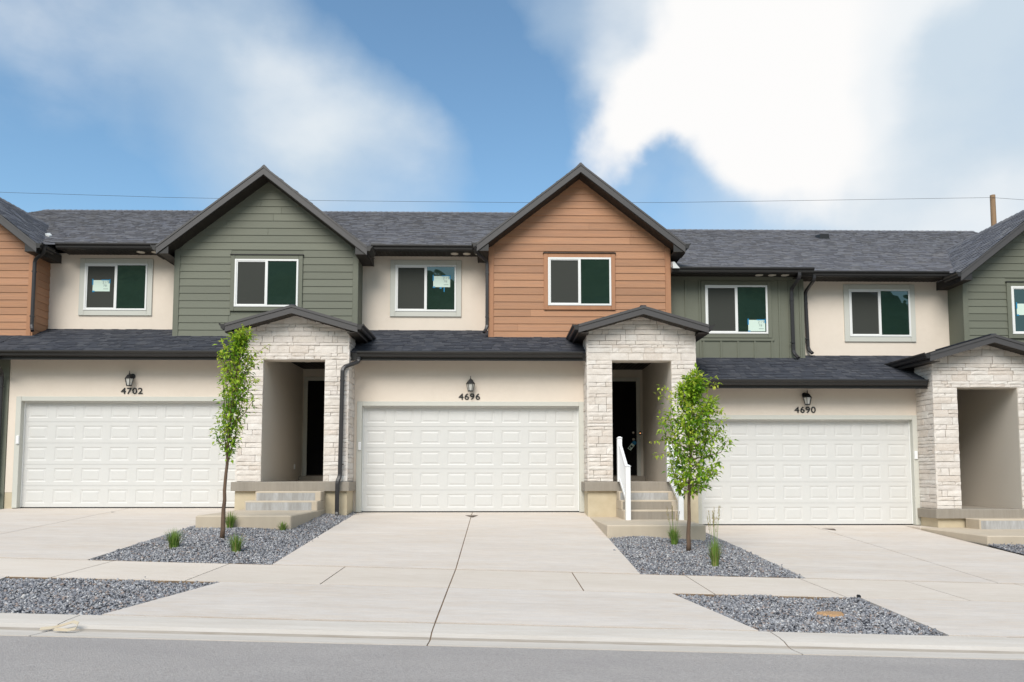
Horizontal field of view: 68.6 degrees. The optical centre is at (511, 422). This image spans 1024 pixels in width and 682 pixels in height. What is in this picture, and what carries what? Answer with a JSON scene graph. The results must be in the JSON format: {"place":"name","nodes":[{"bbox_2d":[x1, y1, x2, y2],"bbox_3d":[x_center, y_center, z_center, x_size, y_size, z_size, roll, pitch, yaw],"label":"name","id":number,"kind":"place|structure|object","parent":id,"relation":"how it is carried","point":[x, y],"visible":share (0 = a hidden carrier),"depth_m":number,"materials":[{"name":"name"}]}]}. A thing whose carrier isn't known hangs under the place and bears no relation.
{"place":"outdoors","nodes":[
{"label":"outdoors","id":0,"kind":"place"},
{"bbox_2d":[0,508,233,559],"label":"driveway","id":1,"kind":"structure","parent":0,"point":[64,533],"depth_m":13.34,"materials":[{"name":"concrete"}]},
{"bbox_2d":[90,512,355,564],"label":"gravel","id":2,"kind":"structure","parent":0,"point":[263,546],"depth_m":11.74,"materials":[{"name":"grey gravel"}]},
{"bbox_2d":[164,527,182,548],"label":"ornamental grass","id":3,"kind":"object","parent":2,"relation":"on","point":[174,540],"depth_m":11.42,"materials":[{"name":"green plant"}]},
{"bbox_2d":[220,511,237,528],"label":"ornamental grass","id":4,"kind":"object","parent":2,"relation":"on","point":[230,522],"depth_m":13.31,"materials":[{"name":"green plant"}]},
{"bbox_2d":[226,533,248,551],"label":"ornamental grass","id":5,"kind":"object","parent":2,"relation":"on","point":[235,546],"depth_m":11.25,"materials":[{"name":"green plant"}]},
{"bbox_2d":[208,324,270,538],"bbox_3d":[-4.602,0.134,12.424,0.872,3.586,0.797,-3,-5,40],"label":"young tree","id":6,"kind":"object","parent":2,"relation":"on","point":[235,379],"visible":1,"depth_m":12.43,"materials":[{"name":"green plant"}]},
{"bbox_2d":[276,521,287,529],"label":"ornamental grass","id":7,"kind":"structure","parent":2,"relation":"on","point":[282,527],"depth_m":13.35,"materials":[{"name":"green plant"}]},
{"bbox_2d":[103,582,757,630],"bbox_3d":[-0.767,2.086,8.001,6.190,0.508,1.902,0,-4,-1],"label":"driveway apron","id":8,"kind":"object","parent":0,"point":[362,603],"visible":0.62,"depth_m":7.80,"materials":[{"name":"concrete"}]},
{"bbox_2d":[273,512,639,573],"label":"driveway","id":9,"kind":"structure","parent":0,"point":[577,542],"depth_m":12.58,"materials":[{"name":"concrete"}]},
{"bbox_2d":[0,636,1023,681],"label":"road","id":10,"kind":"structure","parent":0,"point":[45,659],"depth_m":5.69,"materials":[{"name":"grey asphalt"}]},
{"bbox_2d":[0,613,1023,659],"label":"curb","id":11,"kind":"structure","parent":10,"relation":"on","point":[480,635],"depth_m":6.69,"materials":[{"name":"concrete"}]},
{"bbox_2d":[39,620,78,631],"bbox_3d":[-3.911,1.763,6.497,0.310,0.069,0.150,0,-4,-1],"label":"torn strip","id":12,"kind":"object","parent":11,"relation":"on","point":[55,628],"visible":1,"depth_m":6.47,"materials":[{"name":"beige paper"}]},
{"bbox_2d":[0,558,1023,601],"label":"sidewalk","id":13,"kind":"structure","parent":0,"point":[202,573],"depth_m":9.64,"materials":[{"name":"concrete"}]},
{"bbox_2d":[0,0,1023,232],"label":"sky","id":14,"kind":"structure","parent":0,"point":[357,105],"materials":[{"name":"blue"}]},
{"bbox_2d":[609,533,805,578],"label":"gravel","id":15,"kind":"structure","parent":0,"point":[651,555],"depth_m":11.70,"materials":[{"name":"grey gravel"}]},
{"bbox_2d":[665,506,681,544],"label":"ornamental grass","id":16,"kind":"object","parent":15,"relation":"on","point":[673,534],"depth_m":12.90,"materials":[{"name":"green plant"}]},
{"bbox_2d":[649,363,737,550],"bbox_3d":[2.934,0.569,12.487,1.301,3.144,1.145,1,-4,-18],"label":"young tree","id":17,"kind":"object","parent":15,"relation":"on","point":[692,388],"visible":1,"depth_m":12.40,"materials":[{"name":"green plant"}]},
{"bbox_2d":[707,506,721,566],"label":"ornamental grass","id":18,"kind":"object","parent":15,"relation":"on","point":[714,554],"depth_m":11.22,"materials":[{"name":"green plant"}]},
{"bbox_2d":[705,525,1023,583],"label":"driveway","id":19,"kind":"structure","parent":0,"point":[888,552],"depth_m":13.11,"materials":[{"name":"concrete"}]},
{"bbox_2d":[861,598,1023,637],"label":"driveway apron","id":20,"kind":"object","parent":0,"point":[975,618],"visible":0.46,"depth_m":8.15,"materials":[{"name":"concrete"}]},
{"bbox_2d":[967,541,1023,554],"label":"gravel","id":21,"kind":"structure","parent":0,"point":[1018,548],"depth_m":13.82,"materials":[{"name":"grey gravel"}]},
{"bbox_3d":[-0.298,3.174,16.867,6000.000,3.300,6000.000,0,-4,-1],"label":"ground","id":22,"kind":"structure","parent":0,"visible":0},
{"bbox_2d":[0,197,192,508],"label":"row house","id":23,"kind":"structure","parent":22,"relation":"on","point":[28,256],"depth_m":17.97,"materials":[{"name":"brown wood"}]},
{"bbox_2d":[0,576,217,614],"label":"gravel","id":24,"kind":"structure","parent":22,"relation":"on","point":[80,596],"depth_m":8.01,"materials":[{"name":"grey gravel"}]},
{"bbox_2d":[0,165,408,529],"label":"row house","id":25,"kind":"structure","parent":22,"relation":"on","point":[114,392],"depth_m":17.06,"materials":[{"name":"paint"}]},
{"bbox_2d":[92,279,110,291],"bbox_3d":[-10.152,-3.380,18.535,0.447,0.330,0.005,0,-4,-1],"label":"paper notice","id":26,"kind":"object","parent":25,"relation":"attached to","point":[101,285],"visible":1,"depth_m":18.54,"materials":[{"name":"grey paper"}]},
{"bbox_2d":[78,258,153,315],"bbox_3d":[-9.790,-3.347,18.538,1.790,1.425,0.049,0,-4,-1],"label":"window","id":27,"kind":"structure","parent":25,"relation":"in","point":[130,293],"depth_m":18.53,"materials":[{"name":"glass"}]},
{"bbox_2d":[21,402,236,507],"bbox_3d":[-8.601,0.727,17.036,4.985,2.418,0.054,0,-4,-1],"label":"garage door","id":28,"kind":"structure","parent":25,"relation":"in","point":[77,455],"depth_m":17.01,"materials":[{"name":"paint"}]},
{"bbox_2d":[230,254,303,310],"bbox_3d":[-5.890,-3.352,17.988,1.760,1.377,0.059,0,-4,-1],"label":"window","id":29,"kind":"structure","parent":25,"relation":"in","point":[258,282],"depth_m":17.99,"materials":[{"name":"glass"}]},
{"bbox_2d":[306,381,324,474],"bbox_3d":[-4.903,0.141,19.646,0.914,2.474,0.017,0,-4,-1],"label":"front door","id":30,"kind":"structure","parent":25,"relation":"in","point":[316,394],"depth_m":19.63,"materials":[{"name":"black wood"}]},
{"bbox_2d":[350,162,714,540],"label":"row house","id":31,"kind":"structure","parent":22,"relation":"on","point":[536,352],"depth_m":17.20,"materials":[{"name":"paint"}]},
{"bbox_2d":[390,260,461,316],"bbox_3d":[-2.146,-3.338,18.671,1.770,1.425,0.049,0,-4,-1],"label":"window","id":32,"kind":"structure","parent":31,"relation":"in","point":[412,292],"depth_m":18.67,"materials":[{"name":"glass"}]},
{"bbox_2d":[433,275,450,291],"bbox_3d":[-1.753,-3.460,18.680,0.447,0.430,0.005,0,-4,-1],"label":"paper notice","id":33,"kind":"object","parent":31,"relation":"attached to","point":[442,281],"visible":1,"depth_m":18.68,"materials":[{"name":"grey paper"}]},
{"bbox_2d":[362,407,578,511],"bbox_3d":[-0.942,0.836,17.163,4.995,2.418,0.054,0,-4,-1],"label":"garage door","id":34,"kind":"structure","parent":31,"relation":"in","point":[416,459],"depth_m":17.14,"materials":[{"name":"paint"}]},
{"bbox_2d":[543,252,615,309],"bbox_3d":[1.634,-3.413,18.124,1.770,1.397,0.059,0,-4,-1],"label":"window","id":35,"kind":"structure","parent":31,"relation":"in","point":[572,280],"depth_m":18.13,"materials":[{"name":"glass"}]},
{"bbox_2d":[612,381,636,474],"bbox_3d":[2.832,0.148,19.743,0.904,2.474,0.092,0,-4,-1],"label":"front door","id":36,"kind":"structure","parent":31,"relation":"in","point":[623,392],"depth_m":19.79,"materials":[{"name":"black wood"}]},
{"bbox_2d":[628,441,636,450],"bbox_3d":[3.154,0.580,19.695,0.245,0.334,0.044,0,-4,-1],"label":"door hanger","id":37,"kind":"object","parent":36,"relation":"hanging from","point":[632,445],"depth_m":19.67,"materials":[{"name":"paper"}]},
{"bbox_2d":[673,593,943,635],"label":"gravel","id":38,"kind":"structure","parent":22,"relation":"on","point":[770,613],"depth_m":7.95,"materials":[{"name":"grey gravel"}]},
{"bbox_2d":[816,611,843,616],"bbox_3d":[3.421,2.052,8.017,0.305,0.028,0.232,0,-4,-1],"label":"valve cover","id":39,"kind":"object","parent":38,"relation":"on","point":[831,613],"visible":0.9,"depth_m":7.99,"materials":[{"name":"beige plastic"}]},
{"bbox_2d":[667,229,1023,555],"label":"row house","id":40,"kind":"structure","parent":22,"relation":"on","point":[856,388],"depth_m":17.30,"materials":[{"name":"paint"}]},
{"bbox_2d":[701,281,771,337],"bbox_3d":[5.556,-2.794,18.567,1.750,1.415,0.049,0,-4,-1],"label":"window","id":41,"kind":"structure","parent":40,"relation":"in","point":[728,305],"depth_m":18.57,"materials":[{"name":"glass"}]},
{"bbox_2d":[748,319,765,331],"bbox_3d":[6.050,-2.397,18.541,0.447,0.330,0.005,0,-4,-1],"label":"paper notice","id":42,"kind":"object","parent":40,"relation":"attached to","point":[757,325],"visible":1,"depth_m":18.54,"materials":[{"name":"grey paper"}]},
{"bbox_2d":[701,421,912,524],"bbox_3d":[6.751,1.145,17.276,4.945,2.418,0.054,0,-4,-1],"label":"garage door","id":43,"kind":"structure","parent":40,"relation":"in","point":[776,472],"depth_m":17.26,"materials":[{"name":"paint"}]},
{"bbox_2d":[843,284,915,341],"bbox_3d":[9.232,-2.746,18.829,1.800,1.455,0.049,0,-4,-1],"label":"window","id":44,"kind":"structure","parent":40,"relation":"in","point":[872,312],"depth_m":18.83,"materials":[{"name":"glass"}]},
{"bbox_2d":[821,210,1023,506],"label":"row house","id":45,"kind":"structure","parent":22,"relation":"on","point":[982,284],"depth_m":18.37,"materials":[{"name":"green"}]},
{"bbox_2d":[1005,281,1023,337],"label":"window","id":46,"kind":"structure","parent":45,"relation":"in","point":[1014,289],"depth_m":18.27,"materials":[{"name":"plastic"}]},
{"bbox_2d":[1016,302,1023,315],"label":"paper notice","id":47,"kind":"object","parent":45,"relation":"attached to","point":[1020,309],"visible":1,"depth_m":18.27,"materials":[{"name":"grey paper"}]},
{"bbox_2d":[990,194,996,225],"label":"utility pole","id":48,"kind":"object","parent":22,"relation":"on","point":[993,210],"visible":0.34,"depth_m":48.57,"materials":[{"name":"brown wood"}]},
{"bbox_2d":[4,192,1020,202],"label":"power line","id":49,"kind":"object","parent":48,"relation":"attached to","point":[528,202],"visible":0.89,"depth_m":47.99,"materials":[{"name":"metal"}]}
]}

